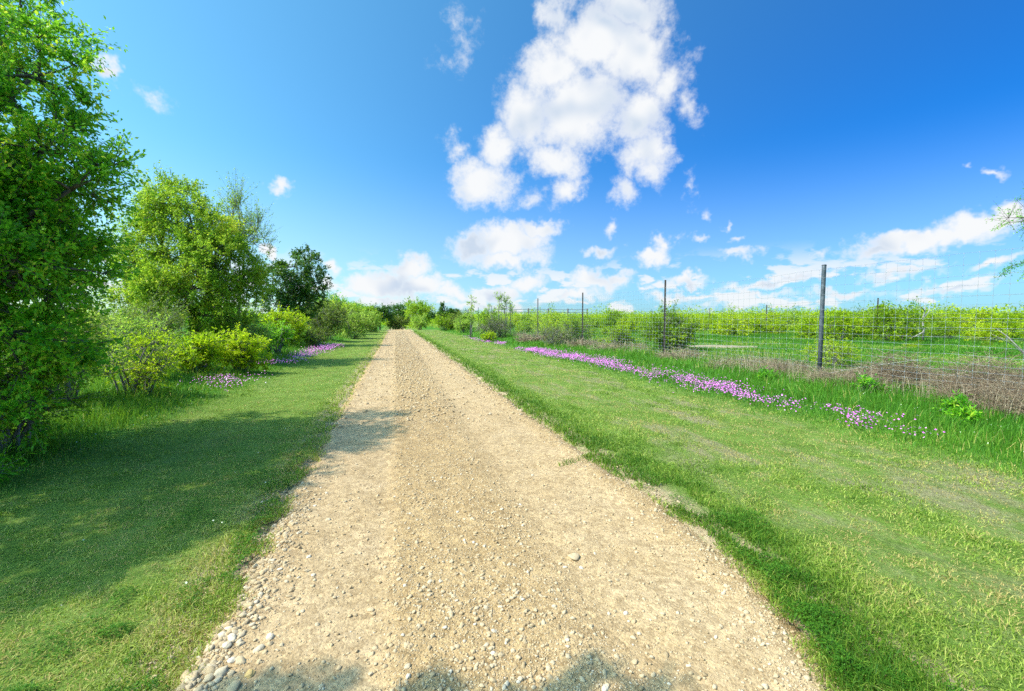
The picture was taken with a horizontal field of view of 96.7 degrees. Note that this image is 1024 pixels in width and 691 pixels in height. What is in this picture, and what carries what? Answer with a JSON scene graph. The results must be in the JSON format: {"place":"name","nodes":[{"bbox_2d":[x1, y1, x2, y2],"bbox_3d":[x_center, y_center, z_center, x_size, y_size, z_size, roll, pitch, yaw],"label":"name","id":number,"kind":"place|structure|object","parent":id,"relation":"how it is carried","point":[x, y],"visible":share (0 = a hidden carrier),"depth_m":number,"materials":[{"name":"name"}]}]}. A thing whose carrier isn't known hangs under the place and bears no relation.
{"place":"outdoors","nodes":[
{"label":"outdoors","id":0,"kind":"place"},
{"bbox_2d":[130,329,864,690],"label":"gravel road","id":1,"kind":"structure","parent":0,"point":[709,652],"depth_m":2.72,"materials":[{"name":"beige gravel"}]},
{"bbox_2d":[214,665,228,677],"bbox_3d":[-1.229,1.382,1.924,0.055,0.036,0.062,5,8,24],"label":"stone","id":2,"kind":"object","parent":1,"relation":"on","point":[221,671],"visible":0.97,"depth_m":1.91,"materials":[{"name":"stone"}]},
{"bbox_2d":[226,680,240,690],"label":"stone","id":3,"kind":"object","parent":1,"relation":"on","point":[234,685],"visible":1,"depth_m":1.85,"materials":[{"name":"stone"}]},
{"bbox_2d":[235,655,245,664],"bbox_3d":[-1.188,1.381,1.988,0.057,0.030,0.038,16,15,22],"label":"stone","id":4,"kind":"object","parent":1,"relation":"on","point":[239,659],"visible":1,"depth_m":1.99,"materials":[{"name":"stone"}]},
{"bbox_2d":[245,669,255,678],"bbox_3d":[-1.107,1.389,1.923,0.038,0.020,0.047,3,7,-9],"label":"stone","id":5,"kind":"object","parent":1,"relation":"on","point":[250,673],"visible":1,"depth_m":1.92,"materials":[{"name":"stone"}]},
{"bbox_2d":[568,552,579,560],"bbox_3d":[0.387,1.332,2.865,0.077,0.040,0.098,0,-5,16],"label":"stone","id":6,"kind":"object","parent":1,"relation":"on","point":[574,556],"visible":1,"depth_m":2.84,"materials":[{"name":"stone"}]},
{"bbox_2d":[0,320,1023,690],"bbox_3d":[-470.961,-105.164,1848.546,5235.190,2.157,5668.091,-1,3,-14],"label":"ground","id":7,"kind":"structure","parent":0,"point":[820,512],"depth_m":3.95,"materials":[{"name":"plant"}]},
{"bbox_2d":[0,442,35,486],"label":"weed","id":8,"kind":"object","parent":7,"relation":"on","point":[3,471],"visible":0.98,"depth_m":4.04,"materials":[{"name":"green plant"}]},
{"bbox_2d":[0,342,113,455],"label":"shrub","id":9,"kind":"object","parent":7,"relation":"on","point":[23,425],"visible":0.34,"depth_m":4.95,"materials":[{"name":"green plant"}]},
{"bbox_2d":[1,298,142,401],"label":"shrub","id":10,"kind":"object","parent":7,"relation":"on","point":[102,331],"visible":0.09,"depth_m":7.18,"materials":[{"name":"green plant"}]},
{"bbox_2d":[0,0,159,457],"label":"broadleaf tree","id":11,"kind":"object","parent":7,"relation":"on","point":[43,219],"visible":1,"depth_m":4.60,"materials":[{"name":"green plant"}]},
{"bbox_2d":[81,321,185,395],"bbox_3d":[-6.594,0.252,7.994,1.591,1.382,1.526,-1,3,-14],"label":"shrub","id":12,"kind":"object","parent":7,"relation":"on","point":[145,371],"visible":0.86,"depth_m":8.00,"materials":[{"name":"green plant"}]},
{"bbox_2d":[88,277,195,361],"bbox_3d":[-9.328,-0.517,11.460,2.828,2.427,2.625,2,4,35],"label":"shrub","id":13,"kind":"object","parent":7,"relation":"on","point":[170,321],"visible":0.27,"depth_m":11.43,"materials":[{"name":"green plant"}]},
{"bbox_2d":[94,298,192,374],"bbox_3d":[-7.944,-0.122,9.621,1.936,1.779,1.860,1,3,12],"label":"shrub","id":14,"kind":"object","parent":7,"relation":"on","point":[136,327],"visible":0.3,"depth_m":9.51,"materials":[{"name":"green plant"}]},
{"bbox_2d":[89,160,282,357],"bbox_3d":[-10.518,-2.610,14.500,5.317,6.353,4.913,-1,3,-14],"label":"broadleaf tree","id":15,"kind":"object","parent":7,"relation":"on","point":[209,276],"visible":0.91,"depth_m":13.89,"materials":[{"name":"green plant"}]},
{"bbox_2d":[162,326,234,374],"bbox_3d":[-7.687,0.143,11.092,1.678,1.273,1.466,0,3,7],"label":"shrub","id":16,"kind":"object","parent":7,"relation":"on","point":[198,353],"visible":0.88,"depth_m":10.95,"materials":[{"name":"green plant"}]},
{"bbox_2d":[172,296,264,347],"bbox_3d":[-12.441,-1.177,18.930,3.444,3.018,3.072,1,3,10],"label":"shrub","id":17,"kind":"object","parent":7,"relation":"on","point":[251,309],"visible":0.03,"depth_m":18.77,"materials":[{"name":"green plant"}]},
{"bbox_2d":[199,308,276,356],"bbox_3d":[-8.964,-0.413,14.983,2.137,1.896,2.047,0,3,8],"label":"shrub","id":18,"kind":"object","parent":7,"relation":"on","point":[255,327],"visible":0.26,"depth_m":14.88,"materials":[{"name":"green plant"}]},
{"bbox_2d":[208,322,274,372],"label":"shrub","id":19,"kind":"object","parent":7,"relation":"on","point":[246,357],"visible":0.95,"depth_m":11.80,"materials":[{"name":"green plant"}]},
{"bbox_2d":[213,168,282,313],"bbox_3d":[-9.239,-2.788,15.844,2.679,6.579,2.334,-1,3,-14],"label":"broadleaf tree","id":20,"kind":"object","parent":7,"relation":"on","point":[236,204],"visible":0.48,"depth_m":15.48,"materials":[{"name":"green plant"}]},
{"bbox_2d":[177,342,344,386],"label":"pink wildflowers","id":21,"kind":"object","parent":7,"relation":"on","point":[319,348],"visible":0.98,"depth_m":16.07,"materials":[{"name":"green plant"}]},
{"bbox_2d":[256,317,296,354],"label":"shrub","id":22,"kind":"object","parent":7,"relation":"on","point":[283,334],"visible":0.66,"depth_m":17.55,"materials":[{"name":"green plant"}]},
{"bbox_2d":[259,301,311,345],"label":"shrub","id":23,"kind":"object","parent":7,"relation":"on","point":[297,326],"visible":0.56,"depth_m":21.76,"materials":[{"name":"green plant"}]},
{"bbox_2d":[251,243,333,342],"bbox_3d":[-11.957,-2.842,24.513,4.476,5.728,3.474,-3,4,-40],"label":"oak tree","id":24,"kind":"object","parent":7,"relation":"on","point":[294,289],"visible":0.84,"depth_m":24.30,"materials":[{"name":"green plant"}]},
{"bbox_2d":[297,325,334,346],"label":"shrub","id":25,"kind":"object","parent":7,"relation":"on","point":[317,339],"visible":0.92,"depth_m":22.79,"materials":[{"name":"green plant"}]},
{"bbox_2d":[306,292,350,334],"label":"shrub","id":26,"kind":"object","parent":7,"relation":"on","point":[331,308],"visible":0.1,"depth_m":37.04,"materials":[{"name":"green plant"}]},
{"bbox_2d":[301,297,359,339],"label":"shrub","id":27,"kind":"object","parent":7,"relation":"on","point":[330,322],"visible":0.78,"depth_m":29.37,"materials":[{"name":"green plant"}]},
{"bbox_2d":[314,285,349,328],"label":"shrub","id":28,"kind":"object","parent":7,"relation":"on","point":[335,296],"visible":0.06,"depth_m":48.72,"materials":[{"name":"green plant"}]},
{"bbox_2d":[334,299,371,331],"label":"shrub","id":29,"kind":"object","parent":7,"relation":"on","point":[350,304],"visible":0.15,"depth_m":43.28,"materials":[{"name":"green plant"}]},
{"bbox_2d":[332,303,374,338],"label":"shrub","id":30,"kind":"object","parent":7,"relation":"on","point":[359,325],"visible":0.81,"depth_m":34.30,"materials":[{"name":"green plant"}]},
{"bbox_2d":[350,300,381,320],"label":"shrub","id":31,"kind":"object","parent":7,"relation":"on","point":[373,308],"visible":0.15,"depth_m":61.01,"materials":[{"name":"green plant"}]},
{"bbox_2d":[357,306,382,331],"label":"shrub","id":32,"kind":"object","parent":7,"relation":"on","point":[374,318],"visible":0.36,"depth_m":51.54,"materials":[{"name":"green plant"}]},
{"bbox_2d":[370,303,395,329],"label":"oak tree","id":33,"kind":"object","parent":7,"relation":"on","point":[385,312],"visible":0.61,"depth_m":80.09,"materials":[{"name":"green plant"}]},
{"bbox_2d":[384,314,411,329],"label":"shrub","id":34,"kind":"object","parent":7,"relation":"on","point":[396,323],"visible":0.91,"depth_m":82.82,"materials":[{"name":"green plant"}]},
{"bbox_2d":[387,302,410,325],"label":"oak tree","id":35,"kind":"object","parent":7,"relation":"on","point":[400,308],"visible":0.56,"depth_m":85.85,"materials":[{"name":"green plant"}]},
{"bbox_2d":[409,312,428,329],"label":"shrub","id":36,"kind":"object","parent":7,"relation":"on","point":[419,323],"visible":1,"depth_m":68.39,"materials":[{"name":"green plant"}]},
{"bbox_2d":[403,296,436,326],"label":"broadleaf tree","id":37,"kind":"object","parent":7,"relation":"on","point":[419,310],"visible":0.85,"depth_m":75.78,"materials":[{"name":"green plant"}]},
{"bbox_2d":[432,311,454,329],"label":"shrub","id":38,"kind":"object","parent":7,"relation":"on","point":[441,322],"visible":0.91,"depth_m":59.46,"materials":[{"name":"green plant"}]},
{"bbox_2d":[428,301,459,318],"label":"oak tree","id":39,"kind":"object","parent":7,"relation":"on","point":[441,312],"visible":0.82,"depth_m":63.09,"materials":[{"name":"green plant"}]},
{"bbox_2d":[446,307,471,328],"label":"shrub","id":40,"kind":"object","parent":7,"relation":"on","point":[456,315],"visible":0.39,"depth_m":59.60,"materials":[{"name":"green plant"}]},
{"bbox_2d":[453,311,474,332],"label":"shrub","id":41,"kind":"object","parent":7,"relation":"on","point":[463,325],"visible":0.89,"depth_m":47.69,"materials":[{"name":"green plant"}]},
{"bbox_2d":[464,295,479,337],"bbox_3d":[-3.216,-2.352,36.787,1.260,3.568,1.332,-3,4,-41],"label":"sapling","id":42,"kind":"object","parent":7,"relation":"on","point":[471,320],"visible":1,"depth_m":36.76,"materials":[{"name":"green plant"}]},
{"bbox_2d":[480,330,497,341],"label":"shrub","id":43,"kind":"object","parent":7,"relation":"on","point":[491,337],"visible":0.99,"depth_m":30.29,"materials":[{"name":"green plant"}]},
{"bbox_2d":[474,309,508,332],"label":"shrub","id":44,"kind":"object","parent":7,"relation":"on","point":[483,317],"visible":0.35,"depth_m":42.56,"materials":[{"name":"green plant"}]},
{"bbox_2d":[473,313,510,336],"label":"shrub","id":45,"kind":"object","parent":7,"relation":"on","point":[494,326],"visible":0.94,"depth_m":33.20,"materials":[{"name":"green plant"}]},
{"bbox_2d":[0,367,998,690],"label":"clover","id":46,"kind":"object","parent":7,"relation":"on","point":[818,621],"visible":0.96,"depth_m":2.32,"materials":[{"name":"green plant"}]},
{"bbox_2d":[484,291,516,336],"bbox_3d":[-0.872,-2.336,34.352,2.596,3.580,1.577,-1,3,-14],"label":"sapling","id":47,"kind":"object","parent":7,"relation":"on","point":[498,298],"visible":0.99,"depth_m":34.41,"materials":[{"name":"green plant"}]},
{"bbox_2d":[514,320,536,332],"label":"shrub","id":48,"kind":"object","parent":7,"relation":"on","point":[526,326],"visible":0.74,"depth_m":42.65,"materials":[{"name":"green plant"}]},
{"bbox_2d":[43,301,1023,328],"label":"distant scrub","id":49,"kind":"object","parent":7,"relation":"on","point":[702,313],"visible":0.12,"depth_m":110.11,"materials":[{"name":"green plant"}]},
{"bbox_2d":[516,332,553,341],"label":"dry bush","id":50,"kind":"object","parent":7,"relation":"on","point":[525,338],"visible":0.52,"depth_m":27.32,"materials":[{"name":"brown plant"}]},
{"bbox_2d":[494,308,587,315],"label":"corral fence","id":51,"kind":"object","parent":7,"relation":"on","point":[528,309],"visible":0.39,"depth_m":135.53,"materials":[{"name":"metal"}]},
{"bbox_2d":[526,302,563,332],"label":"shrub","id":52,"kind":"object","parent":7,"relation":"on","point":[535,315],"visible":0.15,"depth_m":40.84,"materials":[{"name":"green plant"}]},
{"bbox_2d":[531,311,567,333],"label":"shrub","id":53,"kind":"object","parent":7,"relation":"on","point":[554,315],"visible":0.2,"depth_m":35.60,"materials":[{"name":"green plant"}]},
{"bbox_2d":[528,322,578,345],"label":"shrub","id":54,"kind":"object","parent":7,"relation":"on","point":[548,332],"visible":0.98,"depth_m":23.61,"materials":[{"name":"green plant"}]},
{"bbox_2d":[541,315,565,335],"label":"shrub","id":55,"kind":"object","parent":7,"relation":"on","point":[554,322],"visible":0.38,"depth_m":33.72,"materials":[{"name":"green plant"}]},
{"bbox_2d":[558,313,600,339],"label":"shrub","id":56,"kind":"object","parent":7,"relation":"on","point":[571,324],"visible":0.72,"depth_m":26.07,"materials":[{"name":"green plant"}]},
{"bbox_2d":[567,336,605,346],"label":"dry bush","id":57,"kind":"object","parent":7,"relation":"on","point":[571,342],"visible":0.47,"depth_m":22.04,"materials":[{"name":"brown plant"}]},
{"bbox_2d":[598,308,627,328],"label":"shrub","id":58,"kind":"object","parent":7,"relation":"on","point":[607,322],"visible":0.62,"depth_m":52.64,"materials":[{"name":"green plant"}]},
{"bbox_2d":[592,322,640,345],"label":"shrub","id":59,"kind":"object","parent":7,"relation":"on","point":[623,334],"visible":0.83,"depth_m":20.86,"materials":[{"name":"green plant"}]},
{"bbox_2d":[587,341,647,349],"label":"dry bush","id":60,"kind":"object","parent":7,"relation":"on","point":[604,345],"visible":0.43,"depth_m":19.03,"materials":[{"name":"brown plant"}]},
{"bbox_2d":[613,316,636,331],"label":"shrub","id":61,"kind":"object","parent":7,"relation":"on","point":[630,323],"visible":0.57,"depth_m":42.82,"materials":[{"name":"green plant"}]},
{"bbox_2d":[637,316,657,331],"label":"shrub","id":62,"kind":"object","parent":7,"relation":"on","point":[644,324],"visible":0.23,"depth_m":41.57,"materials":[{"name":"green plant"}]},
{"bbox_2d":[637,298,708,352],"bbox_3d":[6.091,-0.716,17.599,2.550,2.240,2.156,-1,3,-14],"label":"shrub","id":63,"kind":"object","parent":7,"relation":"on","point":[675,326],"visible":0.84,"depth_m":17.36,"materials":[{"name":"green plant"}]},
{"bbox_2d":[651,346,709,358],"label":"dry bush","id":64,"kind":"object","parent":7,"relation":"on","point":[688,351],"visible":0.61,"depth_m":14.97,"materials":[{"name":"brown plant"}]},
{"bbox_2d":[685,311,706,330],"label":"shrub","id":65,"kind":"object","parent":7,"relation":"on","point":[692,318],"visible":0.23,"depth_m":46.06,"materials":[{"name":"green plant"}]},
{"bbox_2d":[461,335,944,437],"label":"pink wildflowers","id":66,"kind":"object","parent":7,"relation":"on","point":[585,360],"visible":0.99,"depth_m":10.03,"materials":[{"name":"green plant"}]},
{"bbox_2d":[701,319,712,329],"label":"shrub","id":67,"kind":"object","parent":7,"relation":"on","point":[708,323],"visible":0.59,"depth_m":50.48,"materials":[{"name":"green plant"}]},
{"bbox_2d":[706,314,727,333],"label":"shrub","id":68,"kind":"object","parent":7,"relation":"on","point":[713,324],"visible":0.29,"depth_m":39.24,"materials":[{"name":"green plant"}]},
{"bbox_2d":[708,303,758,335],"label":"shrub","id":69,"kind":"object","parent":7,"relation":"on","point":[724,322],"visible":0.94,"depth_m":35.42,"materials":[{"name":"green plant"}]},
{"bbox_2d":[697,353,778,369],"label":"dry bush","id":70,"kind":"object","parent":7,"relation":"on","point":[720,363],"visible":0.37,"depth_m":12.45,"materials":[{"name":"brown plant"}]},
{"bbox_2d":[466,248,1023,392],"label":"deer fence","id":71,"kind":"object","parent":7,"relation":"on","point":[821,316],"visible":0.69,"depth_m":9.90,"materials":[{"name":"metal"}]},
{"bbox_2d":[731,306,769,332],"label":"shrub","id":72,"kind":"object","parent":7,"relation":"on","point":[758,326],"visible":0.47,"depth_m":40.32,"materials":[{"name":"green plant"}]},
{"bbox_2d":[511,331,1023,421],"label":"dry grass","id":73,"kind":"structure","parent":7,"relation":"on","point":[787,368],"depth_m":9.76,"materials":[{"name":"plant"}]},
{"bbox_2d":[757,365,778,380],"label":"weed","id":74,"kind":"object","parent":7,"relation":"on","point":[762,371],"visible":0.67,"depth_m":9.99,"materials":[{"name":"green plant"}]},
{"bbox_2d":[758,303,787,323],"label":"shrub","id":75,"kind":"object","parent":7,"relation":"on","point":[771,314],"visible":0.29,"depth_m":64.07,"materials":[{"name":"green plant"}]},
{"bbox_2d":[764,320,787,333],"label":"shrub","id":76,"kind":"object","parent":7,"relation":"on","point":[776,329],"visible":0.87,"depth_m":39.45,"materials":[{"name":"green plant"}]},
{"bbox_2d":[765,316,790,331],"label":"shrub","id":77,"kind":"object","parent":7,"relation":"on","point":[786,327],"visible":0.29,"depth_m":42.01,"materials":[{"name":"green plant"}]},
{"bbox_2d":[738,355,826,374],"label":"dry bush","id":78,"kind":"object","parent":7,"relation":"on","point":[773,364],"visible":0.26,"depth_m":10.90,"materials":[{"name":"brown plant"}]},
{"bbox_2d":[777,303,803,328],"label":"shrub","id":79,"kind":"object","parent":7,"relation":"on","point":[789,323],"visible":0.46,"depth_m":50.76,"materials":[{"name":"green plant"}]},
{"bbox_2d":[788,315,836,337],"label":"shrub","id":80,"kind":"object","parent":7,"relation":"on","point":[807,331],"visible":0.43,"depth_m":30.67,"materials":[{"name":"green plant"}]},
{"bbox_2d":[797,334,865,367],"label":"shrub","id":81,"kind":"object","parent":7,"relation":"on","point":[835,357],"visible":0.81,"depth_m":12.10,"materials":[{"name":"green plant"}]},
{"bbox_2d":[793,360,879,385],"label":"dry bush","id":82,"kind":"object","parent":7,"relation":"on","point":[826,374],"visible":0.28,"depth_m":9.30,"materials":[{"name":"brown plant"}]},
{"bbox_2d":[806,307,876,340],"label":"shrub","id":83,"kind":"object","parent":7,"relation":"on","point":[837,317],"visible":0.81,"depth_m":27.66,"materials":[{"name":"green plant"}]},
{"bbox_2d":[832,309,873,337],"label":"shrub","id":84,"kind":"object","parent":7,"relation":"on","point":[857,332],"visible":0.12,"depth_m":30.98,"materials":[{"name":"green plant"}]},
{"bbox_2d":[690,293,1023,340],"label":"field fence","id":85,"kind":"object","parent":7,"relation":"on","point":[766,311],"visible":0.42,"depth_m":27.39,"materials":[{"name":"metal"}]},
{"bbox_2d":[849,370,889,392],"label":"weed","id":86,"kind":"object","parent":7,"relation":"on","point":[863,382],"visible":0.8,"depth_m":8.26,"materials":[{"name":"green plant"}]},
{"bbox_2d":[837,341,956,388],"bbox_3d":[7.539,0.365,8.897,2.446,0.953,1.748,-1,3,-14],"label":"dry bush","id":87,"kind":"object","parent":7,"relation":"on","point":[902,367],"visible":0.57,"depth_m":8.76,"materials":[{"name":"brown plant"}]},
{"bbox_2d":[855,300,939,341],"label":"shrub","id":88,"kind":"object","parent":7,"relation":"on","point":[899,321],"visible":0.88,"depth_m":26.42,"materials":[{"name":"green plant"}]},
{"bbox_2d":[890,307,933,335],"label":"shrub","id":89,"kind":"object","parent":7,"relation":"on","point":[919,323],"visible":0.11,"depth_m":31.91,"materials":[{"name":"green plant"}]},
{"bbox_2d":[909,301,929,339],"bbox_3d":[24.479,-1.430,27.272,1.335,2.417,0.313,0,3,-1],"label":"dead tree","id":90,"kind":"object","parent":7,"relation":"on","point":[923,332],"visible":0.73,"depth_m":27.22,"materials":[{"name":"grey wood"}]},
{"bbox_2d":[903,296,956,334],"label":"shrub","id":91,"kind":"object","parent":7,"relation":"on","point":[934,315],"visible":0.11,"depth_m":34.07,"materials":[{"name":"green plant"}]},
{"bbox_2d":[919,318,966,338],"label":"shrub","id":92,"kind":"object","parent":7,"relation":"on","point":[946,333],"visible":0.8,"depth_m":29.99,"materials":[{"name":"green plant"}]},
{"bbox_2d":[930,389,974,412],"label":"weed","id":93,"kind":"object","parent":7,"relation":"on","point":[961,399],"visible":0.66,"depth_m":6.49,"materials":[{"name":"green plant"}]},
{"bbox_2d":[938,307,974,320],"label":"shrub","id":94,"kind":"object","parent":7,"relation":"on","point":[955,315],"visible":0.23,"depth_m":51.84,"materials":[{"name":"green plant"}]},
{"bbox_2d":[948,311,972,334],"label":"shrub","id":95,"kind":"object","parent":7,"relation":"on","point":[959,324],"visible":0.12,"depth_m":37.00,"materials":[{"name":"green plant"}]},
{"bbox_2d":[939,402,984,423],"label":"weed","id":96,"kind":"object","parent":7,"relation":"on","point":[965,411],"visible":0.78,"depth_m":5.99,"materials":[{"name":"green plant"}]},
{"bbox_2d":[904,361,1023,416],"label":"dry bush","id":97,"kind":"object","parent":7,"relation":"on","point":[990,397],"visible":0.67,"depth_m":6.81,"materials":[{"name":"brown plant"}]},
{"bbox_2d":[906,349,1023,396],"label":"dry bush","id":98,"kind":"object","parent":7,"relation":"on","point":[995,372],"visible":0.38,"depth_m":7.74,"materials":[{"name":"brown plant"}]},
{"bbox_2d":[943,306,1002,332],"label":"shrub","id":99,"kind":"object","parent":7,"relation":"on","point":[981,315],"visible":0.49,"depth_m":32.74,"materials":[{"name":"green plant"}]},
{"bbox_2d":[958,319,1011,342],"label":"shrub","id":100,"kind":"object","parent":7,"relation":"on","point":[987,334],"visible":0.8,"depth_m":24.78,"materials":[{"name":"green plant"}]},
{"bbox_2d":[970,311,1023,340],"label":"shrub","id":101,"kind":"object","parent":7,"relation":"on","point":[1014,324],"visible":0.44,"depth_m":27.45,"materials":[{"name":"green plant"}]},
{"bbox_2d":[985,188,1023,281],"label":"mesquite tree","id":102,"kind":"object","parent":7,"relation":"on","point":[1022,262],"visible":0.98,"depth_m":8.90,"materials":[{"name":"green plant"}]},
{"bbox_2d":[0,328,1023,495],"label":"tall grass","id":103,"kind":"structure","parent":0,"point":[139,397],"depth_m":7.43,"materials":[{"name":"green plant"}]},
{"bbox_2d":[0,0,1023,314],"label":"sky","id":104,"kind":"structure","parent":0,"point":[434,151],"materials":[{"name":"blue"}]},
{"bbox_2d":[687,345,756,347],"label":"sandy path","id":105,"kind":"structure","parent":0,"point":[724,346],"depth_m":21.23,"materials":[{"name":"beige sand"}]},
{"bbox_2d":[472,326,1023,382],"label":"meadow grass","id":106,"kind":"structure","parent":0,"point":[935,351],"depth_m":19.01,"materials":[{"name":"green plant"}]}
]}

